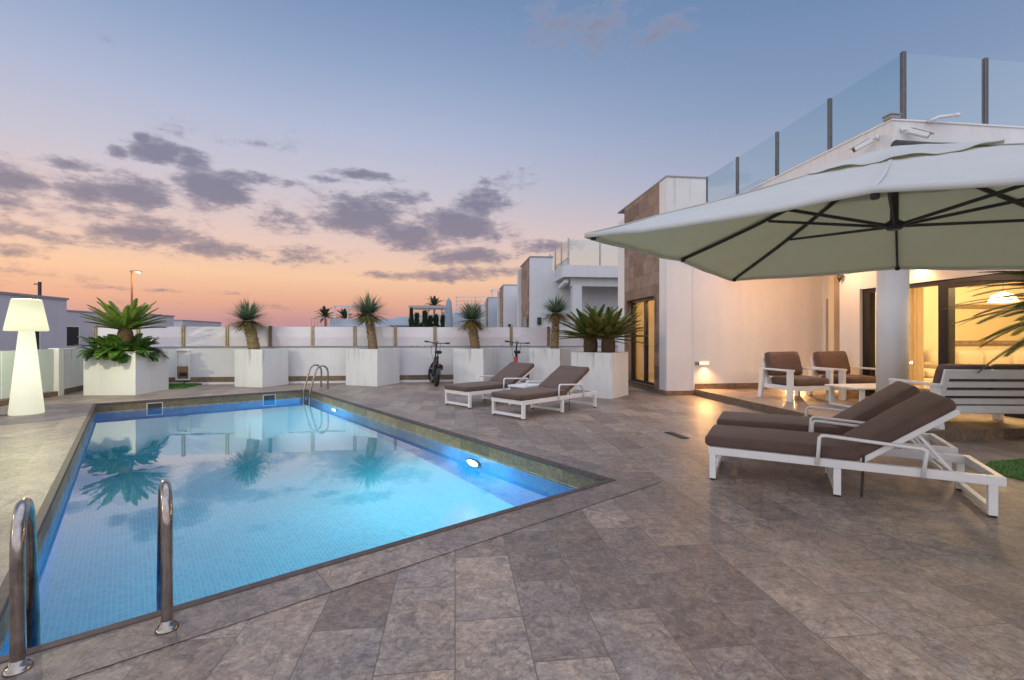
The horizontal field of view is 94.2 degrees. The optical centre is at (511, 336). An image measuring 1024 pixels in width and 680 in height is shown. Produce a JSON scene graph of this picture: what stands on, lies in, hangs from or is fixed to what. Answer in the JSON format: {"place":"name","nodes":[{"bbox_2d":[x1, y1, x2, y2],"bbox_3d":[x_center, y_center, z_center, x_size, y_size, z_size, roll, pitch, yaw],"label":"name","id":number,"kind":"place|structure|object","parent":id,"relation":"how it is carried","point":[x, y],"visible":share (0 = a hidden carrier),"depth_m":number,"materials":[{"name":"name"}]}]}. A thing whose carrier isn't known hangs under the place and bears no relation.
{"place":"outdoors","nodes":[
{"label":"outdoors","id":0,"kind":"place"},
{"bbox_2d":[67,310,174,347],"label":"side house","id":1,"kind":"structure","parent":0,"point":[77,326],"depth_m":30.59,"materials":[{"name":"white paint"}]},
{"bbox_2d":[67,326,79,346],"bbox_3d":[-27.508,0.000,29.639,0.032,1.300,1.400,0,0,-7],"label":"window","id":2,"kind":"structure","parent":1,"relation":"in","point":[72,331],"depth_m":29.86,"materials":[{"name":"black glass"}]},
{"bbox_2d":[0,346,300,385],"bbox_3d":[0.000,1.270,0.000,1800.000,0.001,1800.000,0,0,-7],"label":"ground","id":3,"kind":"structure","parent":0,"point":[221,346],"depth_m":59.45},
{"bbox_2d":[0,282,68,370],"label":"side house","id":4,"kind":"structure","parent":3,"relation":"on","point":[55,335],"depth_m":19.15,"materials":[{"name":"white paint"}]},
{"bbox_2d":[35,331,40,349],"bbox_3d":[-18.604,0.075,18.367,0.032,1.150,0.900,0,0,-7],"label":"window","id":5,"kind":"structure","parent":4,"relation":"in","point":[38,333],"depth_m":18.73,"materials":[{"name":"black glass"}]},
{"bbox_2d":[130,270,141,303],"bbox_3d":[-23.715,-1.450,30.000,0.703,5.400,0.300,0,0,0],"label":"street lamp","id":6,"kind":"object","parent":3,"relation":"on","point":[132,271],"visible":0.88,"depth_m":29.95,"materials":[{"name":"metal"}]},
{"bbox_2d":[316,306,334,325],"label":"palm tree","id":7,"kind":"object","parent":3,"relation":"on","point":[325,313],"visible":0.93,"depth_m":65.68,"materials":[{"name":"green plant"}]},
{"bbox_2d":[336,308,352,318],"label":"palm tree","id":8,"kind":"object","parent":3,"relation":"on","point":[343,313],"visible":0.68,"depth_m":66.59,"materials":[{"name":"green plant"}]},
{"bbox_2d":[310,305,458,326],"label":"distant house","id":9,"kind":"structure","parent":3,"relation":"on","point":[396,321],"depth_m":60.00,"materials":[{"name":"paint"}]},
{"bbox_2d":[408,307,414,326],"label":"cypress tree","id":10,"kind":"object","parent":3,"relation":"on","point":[411,320],"visible":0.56,"depth_m":44.84,"materials":[{"name":"green plant"}]},
{"bbox_2d":[413,312,420,326],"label":"cypress tree","id":11,"kind":"object","parent":3,"relation":"on","point":[417,323],"visible":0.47,"depth_m":45.08,"materials":[{"name":"green plant"}]},
{"bbox_2d":[421,310,429,326],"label":"cypress tree","id":12,"kind":"object","parent":3,"relation":"on","point":[424,322],"visible":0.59,"depth_m":45.38,"materials":[{"name":"green plant"}]},
{"bbox_2d":[427,315,436,339],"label":"cypress tree","id":13,"kind":"object","parent":3,"relation":"on","point":[430,320],"visible":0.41,"depth_m":45.69,"materials":[{"name":"green plant"}]},
{"bbox_2d":[425,296,444,314],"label":"palm tree","id":14,"kind":"object","parent":3,"relation":"on","point":[434,301],"visible":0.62,"depth_m":65.76,"materials":[{"name":"green plant"}]},
{"bbox_2d":[409,305,461,326],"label":"pergola","id":15,"kind":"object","parent":3,"relation":"on","point":[429,307],"depth_m":58.00,"materials":[{"name":"white paint"}]},
{"bbox_2d":[433,313,439,342],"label":"cypress tree","id":16,"kind":"object","parent":3,"relation":"on","point":[436,320],"visible":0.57,"depth_m":45.97,"materials":[{"name":"green plant"}]},
{"bbox_2d":[440,314,444,326],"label":"cypress tree","id":17,"kind":"object","parent":3,"relation":"on","point":[442,321],"visible":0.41,"depth_m":46.26,"materials":[{"name":"green plant"}]},
{"bbox_2d":[445,298,452,326],"bbox_3d":[-5.050,-0.920,38.000,0.760,4.340,0.760,0,0,0],"label":"closed parasol","id":18,"kind":"object","parent":3,"relation":"on","point":[448,319],"visible":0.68,"depth_m":37.77,"materials":[{"name":"grey fabric"}]},
{"bbox_2d":[454,296,493,326],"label":"distant house","id":19,"kind":"structure","parent":3,"relation":"on","point":[457,318],"depth_m":56.00,"materials":[{"name":"paint"}]},
{"bbox_2d":[478,305,483,326],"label":"neighbour house","id":20,"kind":"structure","parent":3,"relation":"on","point":[482,319],"depth_m":51.52,"materials":[{"name":"paint"}]},
{"bbox_2d":[174,320,221,346],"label":"side house","id":21,"kind":"structure","parent":0,"point":[187,323],"depth_m":50.94,"materials":[{"name":"white paint"}]},
{"bbox_2d":[484,297,496,326],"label":"neighbour house","id":22,"kind":"structure","parent":0,"point":[490,302],"depth_m":41.36,"materials":[{"name":"white paint"}]},
{"bbox_2d":[497,284,516,326],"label":"neighbour house","id":23,"kind":"structure","parent":0,"point":[506,305],"depth_m":31.28,"materials":[{"name":"paint"}]},
{"bbox_2d":[0,381,1023,679],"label":"deck","id":24,"kind":"structure","parent":0,"point":[736,569],"depth_m":2.41,"materials":[{"name":"tile"}]},
{"bbox_2d":[0,298,48,415],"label":"floor lamp","id":25,"kind":"object","parent":24,"relation":"on","point":[26,319],"visible":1,"depth_m":7.56,"materials":[{"name":"white plastic"}]},
{"bbox_2d":[0,347,91,406],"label":"side fence","id":26,"kind":"object","parent":24,"relation":"on","point":[61,371],"visible":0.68,"depth_m":9.96,"materials":[{"name":"white paint"}]},
{"bbox_2d":[83,350,168,395],"bbox_3d":[-8.540,0.785,10.580,1.060,0.930,1.050,0,0,-3],"label":"planter","id":27,"kind":"object","parent":24,"relation":"on","point":[135,374],"visible":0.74,"depth_m":10.07,"materials":[{"name":"paint"}]},
{"bbox_2d":[75,333,167,363],"bbox_3d":[-8.569,0.247,10.387,1.593,0.652,1.692,0,0,0],"label":"leafy shrub","id":28,"kind":"object","parent":27,"relation":"in","point":[111,347],"visible":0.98,"depth_m":10.00,"materials":[{"name":"green plant"}]},
{"bbox_2d":[79,297,167,350],"bbox_3d":[-8.456,-0.200,10.508,1.646,1.259,1.604,0,0,0],"label":"sago palm","id":29,"kind":"object","parent":27,"relation":"in","point":[128,320],"visible":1,"depth_m":10.30,"materials":[{"name":"green plant"}]},
{"bbox_2d":[169,383,201,388],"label":"lawn","id":30,"kind":"structure","parent":24,"relation":"on","point":[175,387],"depth_m":11.56,"materials":[{"name":"green plant"}]},
{"bbox_2d":[235,348,287,387],"bbox_3d":[-6.360,0.785,12.100,0.860,0.930,0.860,0,0,17],"label":"planter","id":31,"kind":"object","parent":24,"relation":"on","point":[262,367],"visible":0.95,"depth_m":11.75,"materials":[{"name":"paint"}]},
{"bbox_2d":[222,297,272,348],"bbox_3d":[-6.645,-0.269,11.998,1.450,1.508,1.436,0,0,0],"label":"yucca tree","id":32,"kind":"object","parent":31,"relation":"in","point":[248,327],"visible":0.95,"depth_m":11.89,"materials":[{"name":"green plant"}]},
{"bbox_2d":[0,389,615,663],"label":"swimming pool","id":33,"kind":"structure","parent":24,"relation":"in","point":[577,479],"depth_m":4.73,"materials":[{"name":"grey tile"}]},
{"bbox_2d":[0,397,574,655],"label":"pool water","id":34,"kind":"structure","parent":33,"relation":"in","point":[264,489],"depth_m":4.19,"materials":[{"name":"blue liquid"}]},
{"bbox_2d":[0,481,638,679],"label":"paving border","id":35,"kind":"object","parent":24,"relation":"on","point":[73,659],"visible":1,"depth_m":2.29,"materials":[{"name":"stone"}]},
{"bbox_2d":[1,479,178,677],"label":"pool handrail","id":36,"kind":"object","parent":35,"relation":"attached to","point":[24,605],"visible":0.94,"depth_m":2.00,"materials":[{"name":"silver metal"}]},
{"bbox_2d":[0,388,660,585],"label":"paving border","id":37,"kind":"object","parent":24,"relation":"on","point":[35,478],"visible":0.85,"depth_m":4.77,"materials":[{"name":"stone"}]},
{"bbox_2d":[303,364,328,400],"bbox_3d":[-4.471,1.420,10.825,0.470,1.552,0.550,0,0,-39],"label":"pool ladder","id":38,"kind":"object","parent":37,"relation":"attached to","point":[318,367],"visible":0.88,"depth_m":10.76,"materials":[{"name":"silver metal"}]},
{"bbox_2d":[72,325,617,384],"bbox_3d":[-2.381,0.485,13.143,17.600,1.530,0.262,0,0,-7],"label":"boundary fence","id":39,"kind":"object","parent":24,"relation":"on","point":[327,347],"visible":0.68,"depth_m":12.80,"materials":[{"name":"white paint"}]},
{"bbox_2d":[175,350,190,383],"bbox_3d":[-8.501,0.793,12.273,0.340,0.887,0.107,0,0,-7],"label":"meter cabinet","id":40,"kind":"object","parent":39,"relation":"attached to","point":[182,363],"visible":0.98,"depth_m":12.29,"materials":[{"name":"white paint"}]},
{"bbox_2d":[346,348,399,386],"bbox_3d":[-3.630,0.785,12.440,0.980,0.930,0.940,0,0,22],"label":"planter","id":41,"kind":"object","parent":24,"relation":"on","point":[373,367],"visible":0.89,"depth_m":12.05,"materials":[{"name":"paint"}]},
{"bbox_2d":[346,291,391,348],"bbox_3d":[-3.733,-0.392,12.386,1.492,1.708,1.471,0,0,0],"label":"yucca tree","id":42,"kind":"object","parent":41,"relation":"in","point":[367,309],"visible":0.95,"depth_m":12.28,"materials":[{"name":"green plant"}]},
{"bbox_2d":[424,341,449,385],"bbox_3d":[-1.973,0.684,12.366,0.676,1.143,1.475,5,-1,-15],"label":"electric bike","id":43,"kind":"object","parent":24,"relation":"on","point":[435,368],"visible":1,"depth_m":12.10,"materials":[{"name":"black rubber"}]},
{"bbox_2d":[453,348,496,383],"bbox_3d":[-0.980,0.785,12.780,0.880,0.930,0.860,0,0,22],"label":"planter","id":44,"kind":"object","parent":24,"relation":"on","point":[470,365],"visible":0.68,"depth_m":12.42,"materials":[{"name":"paint"}]},
{"bbox_2d":[448,300,490,348],"bbox_3d":[-1.079,-0.293,12.755,1.431,1.544,1.406,0,0,0],"label":"yucca tree","id":45,"kind":"object","parent":44,"relation":"in","point":[472,324],"visible":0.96,"depth_m":12.62,"materials":[{"name":"green plant"}]},
{"bbox_2d":[444,362,534,408],"bbox_3d":[-0.323,0.888,9.095,1.926,0.719,0.763,0,0,-44],"label":"sun lounger","id":46,"kind":"object","parent":24,"relation":"on","point":[509,374],"visible":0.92,"depth_m":8.80,"materials":[{"name":"brown fabric"}]},
{"bbox_2d":[505,340,529,361],"bbox_3d":[0.083,0.680,12.553,0.634,1.146,1.426,0,0,18],"label":"electric bike","id":47,"kind":"object","parent":24,"relation":"on","point":[516,352],"visible":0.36,"depth_m":12.73,"materials":[{"name":"black metal"}]},
{"bbox_2d":[508,383,540,404],"bbox_3d":[0.238,1.062,8.633,0.480,0.370,0.420,0,0,-44],"label":"side table","id":48,"kind":"object","parent":24,"relation":"on","point":[517,386],"visible":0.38,"depth_m":8.59,"materials":[{"name":"white paint"}]},
{"bbox_2d":[491,365,597,419],"bbox_3d":[0.580,0.888,7.958,1.926,0.719,0.763,0,0,-44],"label":"sun lounger","id":49,"kind":"object","parent":24,"relation":"on","point":[561,382],"visible":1,"depth_m":7.82,"materials":[{"name":"white paint"}]},
{"bbox_2d":[529,348,569,383],"bbox_3d":[1.020,0.785,12.720,0.860,0.930,0.820,0,0,26],"label":"planter","id":50,"kind":"object","parent":24,"relation":"on","point":[546,362],"visible":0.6,"depth_m":12.39,"materials":[{"name":"paint"}]},
{"bbox_2d":[538,294,575,348],"bbox_3d":[1.179,-0.339,12.722,1.269,1.669,1.366,0,0,0],"label":"yucca tree","id":51,"kind":"object","parent":50,"relation":"in","point":[557,307],"visible":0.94,"depth_m":12.62,"materials":[{"name":"green plant"}]},
{"bbox_2d":[571,351,627,398],"bbox_3d":[1.860,0.790,10.060,0.920,0.920,0.840,0,0,36],"label":"planter","id":52,"kind":"object","parent":24,"relation":"on","point":[606,377],"visible":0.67,"depth_m":9.67,"materials":[{"name":"paint"}]},
{"bbox_2d":[553,304,630,351],"bbox_3d":[1.677,-0.128,10.140,1.711,1.117,1.695,0,0,0],"label":"sago palm","id":53,"kind":"object","parent":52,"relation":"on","point":[590,344],"visible":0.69,"depth_m":9.91,"materials":[{"name":"green plant"}]},
{"bbox_2d":[564,303,647,352],"bbox_3d":[2.040,-0.154,10.009,1.722,1.168,1.724,0,0,31],"label":"sago palm","id":54,"kind":"object","parent":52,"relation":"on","point":[608,343],"visible":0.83,"depth_m":9.75,"materials":[{"name":"green plant"}]},
{"bbox_2d":[665,431,688,438],"bbox_3d":[2.080,1.243,6.000,0.110,0.006,0.400,0,0,-14],"label":"floor drain","id":55,"kind":"object","parent":24,"relation":"on","point":[677,435],"visible":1,"depth_m":5.98,"materials":[{"name":"grey metal"}]},
{"bbox_2d":[584,139,1023,281],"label":"cantilever umbrella","id":56,"kind":"object","parent":24,"relation":"on","point":[908,205],"visible":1,"depth_m":4.00,"materials":[{"name":"fabric"}]},
{"bbox_2d":[617,51,1023,419],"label":"villa","id":57,"kind":"object","parent":24,"relation":"on","point":[893,324],"visible":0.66,"depth_m":10.09,"materials":[{"name":"white paint"}]},
{"bbox_2d":[631,297,653,384],"bbox_3d":[3.223,0.120,11.455,0.115,2.050,1.710,0,0,-7],"label":"sliding door","id":58,"kind":"structure","parent":57,"relation":"in","point":[646,301],"depth_m":11.47,"materials":[{"name":"black glass"}]},
{"bbox_2d":[698,360,709,365],"bbox_3d":[4.090,0.570,10.121,0.260,0.110,0.016,0,0,-7],"label":"step light","id":59,"kind":"object","parent":57,"relation":"attached to","point":[704,363],"visible":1,"depth_m":10.12,"materials":[{"name":"white paint"}]},
{"bbox_2d":[837,274,843,281],"bbox_3d":[6.464,-1.165,9.357,0.114,0.210,0.114,0,0,38],"label":"wall lantern","id":60,"kind":"object","parent":57,"relation":"attached to","point":[839,277],"depth_m":9.33,"materials":[{"name":"white"}]},
{"bbox_2d":[848,135,878,151],"bbox_3d":[4.784,-2.618,6.466,0.334,0.194,0.081,0,0,18],"label":"security camera","id":61,"kind":"object","parent":57,"relation":"attached to","point":[862,144],"visible":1,"depth_m":6.44,"materials":[{"name":"white plastic"}]},
{"bbox_2d":[881,113,901,121],"bbox_3d":[5.001,-2.877,6.260,0.170,0.065,0.140,0,0,-7],"label":"junction box","id":62,"kind":"object","parent":57,"relation":"attached to","point":[891,115],"visible":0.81,"depth_m":6.21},
{"bbox_2d":[901,127,934,138],"bbox_3d":[5.238,-2.638,6.145,0.334,0.194,0.081,0,0,31],"label":"security camera","id":63,"kind":"object","parent":57,"relation":"attached to","point":[918,132],"visible":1,"depth_m":6.12,"materials":[{"name":"white plastic"}]},
{"bbox_2d":[862,273,1023,418],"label":"window","id":64,"kind":"structure","parent":57,"relation":"in","point":[946,288],"depth_m":7.51,"materials":[{"name":"brown glass"}]},
{"bbox_2d":[927,113,960,122],"bbox_3d":[5.644,-2.857,6.200,0.377,0.115,0.099,0,0,9],"label":"floodlight bracket","id":65,"kind":"object","parent":57,"relation":"attached to","point":[956,115],"visible":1,"depth_m":6.18,"materials":[{"name":"white plastic"}]},
{"bbox_2d":[924,349,1023,365],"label":"indoor sofa","id":66,"kind":"object","parent":57,"relation":"on","point":[985,357],"visible":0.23,"depth_m":9.92,"materials":[{"name":"beige fabric"}]},
{"bbox_2d":[955,304,1023,344],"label":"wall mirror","id":67,"kind":"object","parent":57,"relation":"attached to","point":[969,333],"depth_m":10.30,"materials":[{"name":"mirror"}]},
{"bbox_2d":[988,283,1018,302],"bbox_3d":[8.664,-0.960,8.391,0.400,0.740,0.400,0,0,0],"label":"pendant lamp","id":68,"kind":"object","parent":57,"relation":"hanging from","point":[1002,293],"visible":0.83,"depth_m":8.32,"materials":[{"name":"white"}]},
{"bbox_2d":[717,381,957,469],"bbox_3d":[3.171,0.847,4.868,1.926,0.800,0.763,0,0,29],"label":"sun lounger","id":69,"kind":"object","parent":24,"relation":"on","point":[877,403],"visible":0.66,"depth_m":4.63,"materials":[{"name":"brown fabric"}]},
{"bbox_2d":[705,391,1006,517],"bbox_3d":[2.697,0.847,4.011,1.926,0.800,0.763,0,0,29],"label":"sun lounger","id":70,"kind":"object","parent":24,"relation":"on","point":[886,432],"visible":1,"depth_m":3.72,"materials":[{"name":"brown fabric"}]},
{"bbox_2d":[694,389,1023,441],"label":"terrace step riser","id":71,"kind":"object","parent":24,"relation":"on","point":[980,434],"visible":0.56,"depth_m":5.78,"materials":[{"name":"tile"}]},
{"bbox_2d":[696,388,1023,430],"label":"terrace platform","id":72,"kind":"structure","parent":24,"relation":"on","point":[778,398],"depth_m":7.83,"materials":[{"name":"tile"}]},
{"bbox_2d":[758,351,833,401],"bbox_3d":[5.067,0.699,8.534,0.880,0.839,0.810,0,0,-12],"label":"outdoor armchair","id":73,"kind":"object","parent":72,"relation":"on","point":[784,370],"visible":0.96,"depth_m":8.58,"materials":[{"name":"brown fabric"}]},
{"bbox_2d":[806,351,875,399],"bbox_3d":[6.137,0.699,8.794,0.880,0.839,0.810,0,0,-12],"label":"outdoor armchair","id":74,"kind":"object","parent":72,"relation":"on","point":[837,362],"visible":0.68,"depth_m":8.93,"materials":[{"name":"brown fabric"}]},
{"bbox_2d":[824,383,923,407],"bbox_3d":[5.780,0.954,7.620,1.160,0.330,0.640,0,0,-8],"label":"coffee table","id":75,"kind":"object","parent":72,"relation":"on","point":[861,388],"visible":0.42,"depth_m":7.63,"materials":[{"name":"white paint"}]},
{"bbox_2d":[888,364,1023,429],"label":"outdoor sofa","id":76,"kind":"object","parent":72,"relation":"on","point":[996,391],"visible":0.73,"depth_m":5.78,"materials":[{"name":"white paint"}]},
{"bbox_2d":[985,458,1023,480],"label":"lawn","id":77,"kind":"structure","parent":24,"relation":"on","point":[1009,472],"depth_m":4.49,"materials":[{"name":"green plant"}]},
{"bbox_2d":[938,271,1023,372],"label":"sago palm","id":78,"kind":"object","parent":77,"relation":"on","point":[1016,347],"visible":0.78,"depth_m":5.53,"materials":[{"name":"green plant"}]},
{"bbox_2d":[0,0,1023,326],"label":"sky","id":79,"kind":"structure","parent":0,"point":[294,158],"materials":[{"name":"blue"}]},
{"bbox_2d":[517,238,617,345],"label":"neighbour house","id":80,"kind":"structure","parent":0,"point":[554,275],"depth_m":20.24,"materials":[{"name":"paint"}]},
{"bbox_2d":[523,315,527,326],"bbox_3d":[0.597,0.100,21.331,0.022,2.100,1.450,0,0,-7],"label":"window","id":81,"kind":"structure","parent":80,"relation":"in","point":[525,318],"depth_m":21.26,"materials":[{"name":"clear glass"}]},
{"bbox_2d":[875,363,937,388],"bbox_3d":[7.695,0.716,9.333,1.504,0.794,0.903,0,0,-7],"label":"indoor sofa","id":82,"kind":"object","parent":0,"point":[929,370],"visible":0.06,"depth_m":8.92,"materials":[{"name":"beige fabric"}]}
]}

